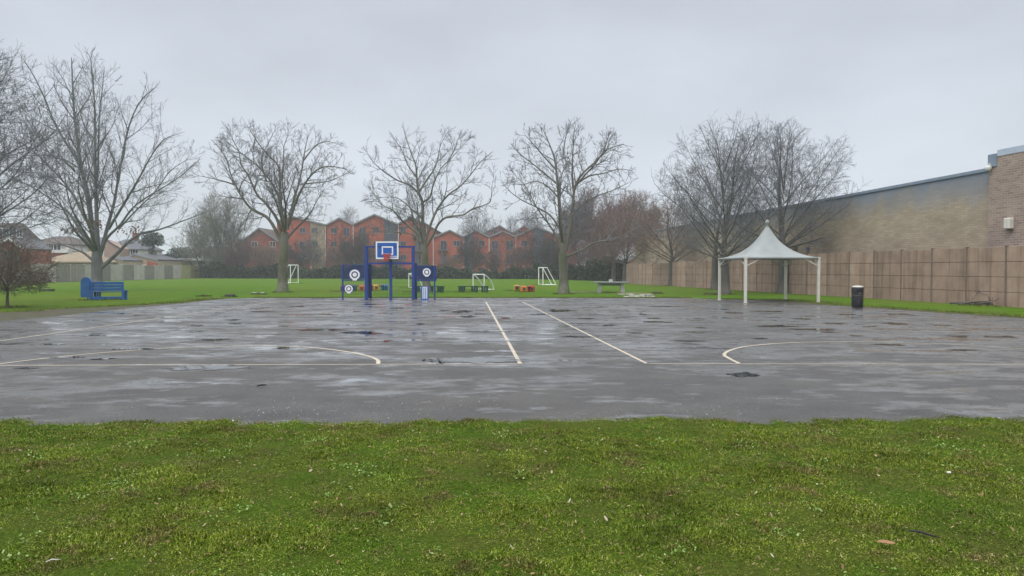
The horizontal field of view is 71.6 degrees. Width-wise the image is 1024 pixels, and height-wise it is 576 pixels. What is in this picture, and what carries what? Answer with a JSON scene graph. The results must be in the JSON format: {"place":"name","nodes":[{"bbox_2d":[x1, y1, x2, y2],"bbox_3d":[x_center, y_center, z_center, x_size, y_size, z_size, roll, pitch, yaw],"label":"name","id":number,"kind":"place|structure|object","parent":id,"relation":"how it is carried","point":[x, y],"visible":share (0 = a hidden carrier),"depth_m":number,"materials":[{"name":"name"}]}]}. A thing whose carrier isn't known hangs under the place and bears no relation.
{"place":"outdoors","nodes":[
{"label":"outdoors","id":0,"kind":"place"},
{"bbox_2d":[0,223,42,241],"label":"house","id":1,"kind":"structure","parent":0,"point":[22,227],"depth_m":119.18,"materials":[{"name":"grey brick"}]},
{"bbox_2d":[0,238,52,263],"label":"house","id":2,"kind":"structure","parent":0,"point":[43,246],"depth_m":102.95,"materials":[{"name":"red brick"}]},
{"bbox_2d":[52,251,71,256],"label":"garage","id":3,"kind":"structure","parent":0,"point":[58,253],"depth_m":119.89,"materials":[{"name":"white brick"}]},
{"bbox_2d":[52,252,117,278],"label":"garage","id":4,"kind":"structure","parent":0,"point":[77,258],"depth_m":112.62,"materials":[{"name":"beige"}]},
{"bbox_2d":[105,240,128,257],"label":"house","id":5,"kind":"structure","parent":0,"point":[112,248],"depth_m":129.88,"materials":[{"name":"beige paint"}]},
{"bbox_2d":[108,256,142,264],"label":"garage","id":6,"kind":"structure","parent":0,"point":[120,260],"depth_m":119.82,"materials":[{"name":"stone"}]},
{"bbox_2d":[118,233,164,254],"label":"house","id":7,"kind":"structure","parent":0,"point":[135,247],"depth_m":139.88,"materials":[{"name":"stone"}]},
{"bbox_2d":[237,228,291,269],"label":"house","id":8,"kind":"structure","parent":0,"point":[266,237],"depth_m":145.80,"materials":[{"name":"red brick"}]},
{"bbox_2d":[0,298,1023,425],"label":"asphalt playground","id":9,"kind":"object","parent":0,"point":[813,374],"visible":0.96,"depth_m":12.54},
{"bbox_2d":[1,300,283,340],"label":"court line","id":10,"kind":"object","parent":9,"relation":"on","point":[121,323],"visible":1,"depth_m":21.12,"materials":[{"name":"paint"}]},
{"bbox_2d":[0,364,363,365],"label":"court line","id":11,"kind":"object","parent":9,"relation":"on","point":[238,364],"visible":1,"depth_m":12.24,"materials":[{"name":"paint"}]},
{"bbox_2d":[0,346,379,363],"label":"court line","id":12,"kind":"object","parent":9,"relation":"on","point":[377,361],"visible":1,"depth_m":13.93,"materials":[{"name":"paint"}]},
{"bbox_2d":[163,364,241,369],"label":"puddle","id":13,"kind":"object","parent":9,"relation":"on","point":[193,367],"visible":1,"depth_m":11.85,"materials":[{"name":"black liquid"}]},
{"bbox_2d":[300,329,333,330],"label":"puddle","id":14,"kind":"object","parent":9,"relation":"on","point":[318,329],"visible":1,"depth_m":19.02,"materials":[{"name":"black liquid"}]},
{"bbox_2d":[341,331,378,333],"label":"puddle","id":15,"kind":"object","parent":9,"relation":"on","point":[365,332],"visible":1,"depth_m":18.42,"materials":[{"name":"black liquid"}]},
{"bbox_2d":[341,241,435,299],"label":"ball wall","id":16,"kind":"structure","parent":9,"relation":"on","point":[387,251],"depth_m":38.36,"materials":[{"name":"blue metal"}]},
{"bbox_2d":[427,356,520,362],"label":"puddle","id":17,"kind":"object","parent":9,"relation":"on","point":[481,359],"visible":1,"depth_m":12.90,"materials":[{"name":"black liquid"}]},
{"bbox_2d":[447,331,516,331],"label":"puddle","id":18,"kind":"object","parent":9,"relation":"on","point":[481,331],"visible":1,"depth_m":18.71,"materials":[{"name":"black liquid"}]},
{"bbox_2d":[466,340,530,341],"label":"puddle","id":19,"kind":"object","parent":9,"relation":"on","point":[497,340],"visible":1,"depth_m":16.35,"materials":[{"name":"black liquid"}]},
{"bbox_2d":[486,302,521,363],"bbox_3d":[-0.589,1.008,24.126,0.070,0.001,23.778,0,2,-4],"label":"court line","id":20,"kind":"object","parent":9,"relation":"on","point":[510,346],"visible":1,"depth_m":16.84,"materials":[{"name":"paint"}]},
{"bbox_2d":[0,414,1023,575],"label":"turf","id":21,"kind":"structure","parent":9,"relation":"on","point":[465,536],"depth_m":4.98,"materials":[{"name":"green plant"}]},
{"bbox_2d":[0,419,1022,575],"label":"clover","id":22,"kind":"object","parent":21,"relation":"on","point":[134,488],"visible":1,"depth_m":5.58,"materials":[{"name":"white plant"}]},
{"bbox_2d":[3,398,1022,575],"bbox_3d":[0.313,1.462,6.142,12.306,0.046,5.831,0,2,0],"label":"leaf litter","id":23,"kind":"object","parent":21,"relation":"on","point":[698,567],"visible":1,"depth_m":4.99,"materials":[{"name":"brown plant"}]},
{"bbox_2d":[908,530,939,537],"bbox_3d":[2.514,1.497,4.330,0.023,0.021,0.171,-1,2,-44],"label":"stick","id":24,"kind":"object","parent":21,"relation":"on","point":[922,532],"visible":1,"depth_m":4.33,"materials":[{"name":"wood"}]},
{"bbox_2d":[523,302,648,363],"bbox_3d":[1.435,1.007,24.160,0.062,0.001,23.735,0,2,-4],"label":"court line","id":25,"kind":"object","parent":9,"relation":"on","point":[595,337],"visible":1,"depth_m":16.61,"materials":[{"name":"paint"}]},
{"bbox_2d":[649,363,720,363],"bbox_3d":[8.219,1.319,12.282,11.807,0.001,0.050,0,2,1],"label":"court line","id":26,"kind":"object","parent":9,"relation":"on","point":[684,363],"visible":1,"depth_m":12.37,"materials":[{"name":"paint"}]},
{"bbox_2d":[724,372,759,376],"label":"puddle","id":27,"kind":"object","parent":9,"relation":"on","point":[742,374],"visible":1,"depth_m":11.06,"materials":[{"name":"black liquid"}]},
{"bbox_2d":[722,342,799,363],"bbox_3d":[4.892,1.264,14.381,0.869,0.001,4.456,1,2,35],"label":"court line","id":28,"kind":"object","parent":9,"relation":"on","point":[725,353],"visible":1,"depth_m":14.36,"materials":[{"name":"paint"}]},
{"bbox_2d":[717,220,820,302],"bbox_3d":[13.190,-1.421,36.710,3.890,4.210,3.890,0,2,-3],"label":"canopy shelter","id":29,"kind":"object","parent":9,"relation":"on","point":[767,244],"visible":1,"depth_m":35.84,"materials":[{"name":"white fabric"}]},
{"bbox_2d":[757,325,796,326],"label":"puddle","id":30,"kind":"object","parent":9,"relation":"on","point":[775,326],"visible":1,"depth_m":20.35,"materials":[{"name":"black liquid"}]},
{"bbox_2d":[851,286,863,307],"bbox_3d":[14.844,0.371,30.474,0.490,0.955,0.497,0,2,0],"label":"litter bin","id":31,"kind":"object","parent":9,"relation":"on","point":[857,296],"visible":1,"depth_m":30.29,"materials":[{"name":"black plastic"}]},
{"bbox_2d":[835,341,1018,348],"bbox_3d":[8.914,1.239,15.338,4.960,0.001,1.058,1,2,26],"label":"court line","id":32,"kind":"object","parent":9,"relation":"on","point":[925,343],"visible":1,"depth_m":15.71,"materials":[{"name":"paint"}]},
{"bbox_2d":[0,277,1023,318],"bbox_3d":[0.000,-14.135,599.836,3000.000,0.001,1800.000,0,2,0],"label":"lawn ground","id":33,"kind":"structure","parent":0,"point":[65,294],"depth_m":50.54,"materials":[{"name":"green plant"}]},
{"bbox_2d":[0,236,60,307],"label":"tree","id":34,"kind":"object","parent":33,"relation":"on","point":[12,269],"visible":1,"depth_m":30.46,"materials":[{"name":"brown plant"}]},
{"bbox_2d":[0,38,87,259],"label":"bare tree","id":35,"kind":"object","parent":33,"relation":"on","point":[7,156],"visible":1,"depth_m":34.15,"materials":[{"name":"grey plant"}]},
{"bbox_2d":[43,236,88,251],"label":"house","id":36,"kind":"structure","parent":33,"relation":"on","point":[68,242],"depth_m":127.59,"materials":[{"name":"grey tile"}]},
{"bbox_2d":[1,263,201,282],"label":"panel fence","id":37,"kind":"object","parent":33,"relation":"on","point":[72,273],"visible":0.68,"depth_m":106.81,"materials":[{"name":"beige wood"}]},
{"bbox_2d":[80,277,127,299],"bbox_3d":[-22.172,0.019,38.650,2.377,1.228,1.113,0,2,0],"label":"corner bench","id":38,"kind":"object","parent":33,"relation":"on","point":[88,287],"visible":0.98,"depth_m":38.33,"materials":[{"name":"blue paint"}]},
{"bbox_2d":[3,43,216,281],"bbox_3d":[-31.113,-8.878,54.507,17.780,18.482,11.680,1,2,37],"label":"bare tree","id":39,"kind":"object","parent":33,"relation":"on","point":[98,265],"visible":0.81,"depth_m":53.28,"materials":[{"name":"grey plant"}]},
{"bbox_2d":[0,298,230,320],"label":"soil strip","id":40,"kind":"object","parent":33,"relation":"on","point":[4,316],"visible":0.94,"depth_m":27.02,"materials":[{"name":"brown soil"}]},
{"bbox_2d":[138,232,164,254],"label":"ivy clad tree","id":41,"kind":"object","parent":33,"relation":"on","point":[152,241],"visible":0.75,"depth_m":129.44,"materials":[{"name":"green plant"}]},
{"bbox_2d":[127,253,182,276],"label":"garage","id":42,"kind":"structure","parent":33,"relation":"on","point":[154,259],"depth_m":125.10,"materials":[{"name":"stone"}]},
{"bbox_2d":[162,247,196,257],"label":"evergreen bush","id":43,"kind":"object","parent":33,"relation":"on","point":[170,254],"visible":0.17,"depth_m":148.85,"materials":[{"name":"green plant"}]},
{"bbox_2d":[170,214,218,264],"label":"bushy tree","id":44,"kind":"object","parent":33,"relation":"on","point":[194,251],"visible":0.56,"depth_m":138.58,"materials":[{"name":"grey plant"}]},
{"bbox_2d":[181,258,209,265],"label":"garage","id":45,"kind":"structure","parent":33,"relation":"on","point":[194,261],"depth_m":139.91,"materials":[{"name":"white plastic"}]},
{"bbox_2d":[200,247,235,272],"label":"bare bush","id":46,"kind":"object","parent":33,"relation":"on","point":[219,259],"visible":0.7,"depth_m":130.00,"materials":[{"name":"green plant"}]},
{"bbox_2d":[184,190,259,256],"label":"bushy tree","id":47,"kind":"object","parent":33,"relation":"on","point":[216,241],"visible":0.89,"depth_m":132.96,"materials":[{"name":"grey plant"}]},
{"bbox_2d":[196,261,277,278],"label":"hedge","id":48,"kind":"object","parent":33,"relation":"on","point":[227,271],"visible":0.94,"depth_m":128.58,"materials":[{"name":"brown plant"}]},
{"bbox_2d":[219,235,261,267],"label":"bare bush","id":49,"kind":"object","parent":33,"relation":"on","point":[241,255],"visible":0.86,"depth_m":130.70,"materials":[{"name":"brown plant"}]},
{"bbox_2d":[247,243,278,270],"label":"bare bush","id":50,"kind":"object","parent":33,"relation":"on","point":[265,261],"visible":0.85,"depth_m":129.05,"materials":[{"name":"brown plant"}]},
{"bbox_2d":[187,117,356,291],"bbox_3d":[-16.727,-5.998,51.202,10.750,12.899,8.970,1,2,31],"label":"bare tree","id":51,"kind":"object","parent":33,"relation":"on","point":[283,240],"visible":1,"depth_m":50.72,"materials":[{"name":"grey plant"}]},
{"bbox_2d":[288,265,298,282],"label":"mini goal","id":52,"kind":"object","parent":33,"relation":"on","point":[292,273],"visible":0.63,"depth_m":84.90,"materials":[{"name":"white plastic"}]},
{"bbox_2d":[288,238,324,269],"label":"bare bush","id":53,"kind":"object","parent":33,"relation":"on","point":[297,259],"visible":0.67,"depth_m":135.13,"materials":[{"name":"brown plant"}]},
{"bbox_2d":[296,227,327,268],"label":"young tree","id":54,"kind":"object","parent":33,"relation":"on","point":[314,244],"visible":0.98,"depth_m":130.60,"materials":[{"name":"brown plant"}]},
{"bbox_2d":[318,247,348,267],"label":"bare bush","id":55,"kind":"object","parent":33,"relation":"on","point":[331,259],"visible":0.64,"depth_m":137.15,"materials":[{"name":"brown plant"}]},
{"bbox_2d":[325,221,355,265],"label":"young tree","id":56,"kind":"object","parent":33,"relation":"on","point":[342,236],"visible":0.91,"depth_m":131.41,"materials":[{"name":"brown plant"}]},
{"bbox_2d":[329,205,361,221],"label":"bare tree","id":57,"kind":"object","parent":33,"relation":"on","point":[347,214],"visible":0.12,"depth_m":186.79,"materials":[{"name":"grey plant"}]},
{"bbox_2d":[336,228,375,267],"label":"bare bush","id":58,"kind":"object","parent":33,"relation":"on","point":[353,254],"visible":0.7,"depth_m":132.84,"materials":[{"name":"brown plant"}]},
{"bbox_2d":[277,214,441,269],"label":"apartment block","id":59,"kind":"structure","parent":33,"relation":"on","point":[404,239],"depth_m":149.78,"materials":[{"name":"red brick"}]},
{"bbox_2d":[340,284,386,290],"bbox_3d":[-11.429,-0.023,54.662,1.048,0.470,4.713,1,2,38],"label":"play bench","id":60,"kind":"object","parent":33,"relation":"on","point":[361,288],"visible":0.56,"depth_m":55.16,"materials":[{"name":"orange plastic"}]},
{"bbox_2d":[355,226,382,265],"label":"young tree","id":61,"kind":"object","parent":33,"relation":"on","point":[364,227],"visible":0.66,"depth_m":129.70,"materials":[{"name":"brown plant"}]},
{"bbox_2d":[376,256,405,268],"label":"bare bush","id":62,"kind":"object","parent":33,"relation":"on","point":[397,261],"visible":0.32,"depth_m":137.64,"materials":[{"name":"brown plant"}]},
{"bbox_2d":[287,263,533,278],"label":"hedge","id":63,"kind":"object","parent":33,"relation":"on","point":[452,272],"visible":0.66,"depth_m":123.88,"materials":[{"name":"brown plant"}]},
{"bbox_2d":[357,122,497,292],"bbox_3d":[-5.915,-5.687,51.355,10.009,12.268,6.594,0,2,0],"label":"bare tree","id":64,"kind":"object","parent":33,"relation":"on","point":[423,241],"visible":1,"depth_m":50.39,"materials":[{"name":"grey plant"}]},
{"bbox_2d":[417,286,444,291],"bbox_3d":[-6.007,0.078,51.047,2.327,0.458,0.440,0,2,0],"label":"plank bench","id":65,"kind":"object","parent":33,"relation":"on","point":[440,288],"visible":0.41,"depth_m":50.85,"materials":[{"name":"green plastic"}]},
{"bbox_2d":[440,255,462,269],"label":"bare bush","id":66,"kind":"object","parent":33,"relation":"on","point":[450,262],"visible":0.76,"depth_m":138.42,"materials":[{"name":"brown plant"}]},
{"bbox_2d":[454,228,487,270],"bbox_3d":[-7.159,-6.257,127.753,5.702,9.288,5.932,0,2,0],"label":"young tree","id":67,"kind":"object","parent":33,"relation":"on","point":[471,243],"visible":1,"depth_m":127.99,"materials":[{"name":"brown plant"}]},
{"bbox_2d":[457,286,488,291],"bbox_3d":[-2.783,0.078,51.047,2.250,0.458,0.440,0,2,0],"label":"plank bench","id":68,"kind":"object","parent":33,"relation":"on","point":[461,288],"visible":0.8,"depth_m":50.85,"materials":[{"name":"green plastic"}]},
{"bbox_2d":[456,205,502,235],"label":"bare tree","id":69,"kind":"object","parent":33,"relation":"on","point":[472,227],"visible":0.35,"depth_m":172.22,"materials":[{"name":"grey plant"}]},
{"bbox_2d":[472,274,493,289],"bbox_3d":[-2.278,-0.487,56.709,1.300,1.290,1.238,1,2,40],"label":"mini goal","id":70,"kind":"object","parent":33,"relation":"on","point":[473,275],"visible":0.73,"depth_m":56.60,"materials":[{"name":"white plastic"}]},
{"bbox_2d":[481,249,505,270],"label":"bare bush","id":71,"kind":"object","parent":33,"relation":"on","point":[490,259],"visible":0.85,"depth_m":136.05,"materials":[{"name":"grey plant"}]},
{"bbox_2d":[433,226,576,275],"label":"apartment block","id":72,"kind":"structure","parent":33,"relation":"on","point":[445,243],"depth_m":149.84,"materials":[{"name":"red brick"}]},
{"bbox_2d":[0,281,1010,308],"bbox_3d":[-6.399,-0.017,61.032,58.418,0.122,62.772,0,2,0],"label":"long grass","id":73,"kind":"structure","parent":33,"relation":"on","point":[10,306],"depth_m":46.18,"materials":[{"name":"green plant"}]},
{"bbox_2d":[490,232,520,267],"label":"young tree","id":74,"kind":"object","parent":33,"relation":"on","point":[506,250],"visible":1,"depth_m":130.86,"materials":[{"name":"brown plant"}]},
{"bbox_2d":[482,225,530,234],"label":"apartment block","id":75,"kind":"structure","parent":33,"relation":"on","point":[519,230],"depth_m":171.69,"materials":[{"name":"red brick"}]},
{"bbox_2d":[504,247,534,276],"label":"bare bush","id":76,"kind":"object","parent":33,"relation":"on","point":[518,258],"visible":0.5,"depth_m":134.27,"materials":[{"name":"grey plant"}]},
{"bbox_2d":[514,285,534,291],"bbox_3d":[0.927,0.021,52.993,1.148,0.470,3.098,0,2,-11],"label":"play bench","id":77,"kind":"object","parent":33,"relation":"on","point":[531,288],"visible":0.98,"depth_m":52.05,"materials":[{"name":"orange plastic"}]},
{"bbox_2d":[505,207,546,234],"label":"bare tree","id":78,"kind":"object","parent":33,"relation":"on","point":[514,229],"visible":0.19,"depth_m":174.15,"materials":[{"name":"grey plant"}]},
{"bbox_2d":[511,225,541,267],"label":"young tree","id":79,"kind":"object","parent":33,"relation":"on","point":[527,239],"visible":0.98,"depth_m":127.49,"materials":[{"name":"grey plant"}]},
{"bbox_2d":[523,231,554,266],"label":"bare bush","id":80,"kind":"object","parent":33,"relation":"on","point":[539,248],"visible":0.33,"depth_m":132.19,"materials":[{"name":"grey plant"}]},
{"bbox_2d":[538,267,555,284],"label":"mini goal","id":81,"kind":"object","parent":33,"relation":"on","point":[546,275],"visible":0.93,"depth_m":73.96,"materials":[{"name":"white plastic"}]},
{"bbox_2d":[535,224,564,264],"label":"young tree","id":82,"kind":"object","parent":33,"relation":"on","point":[552,255],"visible":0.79,"depth_m":125.39,"materials":[{"name":"grey plant"}]},
{"bbox_2d":[539,241,570,265],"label":"bare bush","id":83,"kind":"object","parent":33,"relation":"on","point":[548,258],"visible":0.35,"depth_m":130.17,"materials":[{"name":"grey plant"}]},
{"bbox_2d":[497,117,642,293],"bbox_3d":[3.713,-5.556,47.536,9.185,12.208,7.494,1,2,39],"label":"bare tree","id":84,"kind":"object","parent":33,"relation":"on","point":[563,286],"visible":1,"depth_m":47.41,"materials":[{"name":"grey plant"}]},
{"bbox_2d":[553,201,601,266],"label":"bare tree","id":85,"kind":"object","parent":33,"relation":"on","point":[574,229],"visible":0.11,"depth_m":125.38,"materials":[{"name":"brown plant"}]},
{"bbox_2d":[532,256,624,281],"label":"hedge","id":86,"kind":"object","parent":33,"relation":"on","point":[595,271],"visible":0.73,"depth_m":103.68,"materials":[{"name":"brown plant"}]},
{"bbox_2d":[567,238,600,266],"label":"bare bush","id":87,"kind":"object","parent":33,"relation":"on","point":[580,260],"visible":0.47,"depth_m":111.45,"materials":[{"name":"brown plant"}]},
{"bbox_2d":[558,185,618,255],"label":"bare tree","id":88,"kind":"object","parent":33,"relation":"on","point":[581,234],"visible":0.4,"depth_m":116.82,"materials":[{"name":"brown plant"}]},
{"bbox_2d":[582,238,623,264],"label":"bare bush","id":89,"kind":"object","parent":33,"relation":"on","point":[597,257],"visible":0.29,"depth_m":109.37,"materials":[{"name":"brown plant"}]},
{"bbox_2d":[592,279,629,292],"bbox_3d":[6.947,-0.134,49.950,2.600,0.960,1.380,0,2,6],"label":"table tennis","id":90,"kind":"object","parent":33,"relation":"on","point":[612,283],"visible":0.92,"depth_m":49.55,"materials":[{"name":"grey concrete"}]},
{"bbox_2d":[584,186,641,259],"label":"bare tree","id":91,"kind":"object","parent":33,"relation":"on","point":[613,201],"visible":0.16,"depth_m":120.97,"materials":[{"name":"brown plant"}]},
{"bbox_2d":[582,203,644,281],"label":"bare tree","id":92,"kind":"object","parent":33,"relation":"on","point":[613,277],"visible":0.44,"depth_m":90.94,"materials":[{"name":"brown plant"}]},
{"bbox_2d":[590,203,660,281],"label":"bare tree","id":93,"kind":"object","parent":33,"relation":"on","point":[621,226],"visible":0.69,"depth_m":84.09,"materials":[{"name":"brown plant"}]},
{"bbox_2d":[612,188,666,257],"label":"bare tree","id":94,"kind":"object","parent":33,"relation":"on","point":[634,199],"visible":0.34,"depth_m":114.41,"materials":[{"name":"brown plant"}]},
{"bbox_2d":[628,205,676,252],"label":"bare tree","id":95,"kind":"object","parent":33,"relation":"on","point":[657,213],"visible":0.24,"depth_m":110.70,"materials":[{"name":"brown plant"}]},
{"bbox_2d":[623,194,718,285],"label":"bare tree","id":96,"kind":"object","parent":33,"relation":"on","point":[668,233],"visible":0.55,"depth_m":69.40,"materials":[{"name":"brown plant"}]},
{"bbox_2d":[660,158,771,289],"bbox_3d":[16.770,-5.232,57.654,9.398,10.927,10.501,0,2,0],"label":"bare tree","id":97,"kind":"object","parent":33,"relation":"on","point":[714,278],"visible":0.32,"depth_m":57.46,"materials":[{"name":"brown plant"}]},
{"bbox_2d":[647,111,804,294],"bbox_3d":[13.814,-5.572,46.527,9.837,12.191,10.275,0,2,0],"label":"bare tree","id":98,"kind":"object","parent":33,"relation":"on","point":[723,247],"visible":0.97,"depth_m":46.27,"materials":[{"name":"grey plant"}]},
{"bbox_2d":[705,115,869,293],"bbox_3d":[18.335,-5.701,48.621,10.674,12.340,11.086,0,2,0],"label":"bare tree","id":99,"kind":"object","parent":33,"relation":"on","point":[780,285],"visible":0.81,"depth_m":47.62,"materials":[{"name":"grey plant"}]},
{"bbox_2d":[626,245,1023,307],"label":"concrete wall","id":100,"kind":"structure","parent":33,"relation":"on","point":[947,275],"depth_m":38.66,"materials":[{"name":"beige concrete"}]},
{"bbox_2d":[635,145,1023,263],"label":"warehouse","id":101,"kind":"structure","parent":33,"relation":"on","point":[981,208],"depth_m":39.11,"materials":[{"name":"brick"}]},
{"bbox_2d":[734,299,1021,317],"bbox_3d":[15.258,0.792,32.389,2.998,0.001,17.191,-1,2,-22],"label":"soil strip","id":102,"kind":"object","parent":33,"relation":"on","point":[782,301],"visible":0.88,"depth_m":30.57,"materials":[{"name":"brown soil"}]},
{"bbox_2d":[949,288,998,304],"bbox_3d":[21.853,0.364,31.875,3.737,0.895,1.507,1,2,31],"label":"dead branch","id":103,"kind":"object","parent":33,"relation":"on","point":[980,302],"visible":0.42,"depth_m":32.26,"materials":[{"name":"brown plant"}]},
{"bbox_2d":[0,0,1023,265],"label":"sky","id":104,"kind":"structure","parent":0,"point":[920,89],"materials":[{"name":"grey"}]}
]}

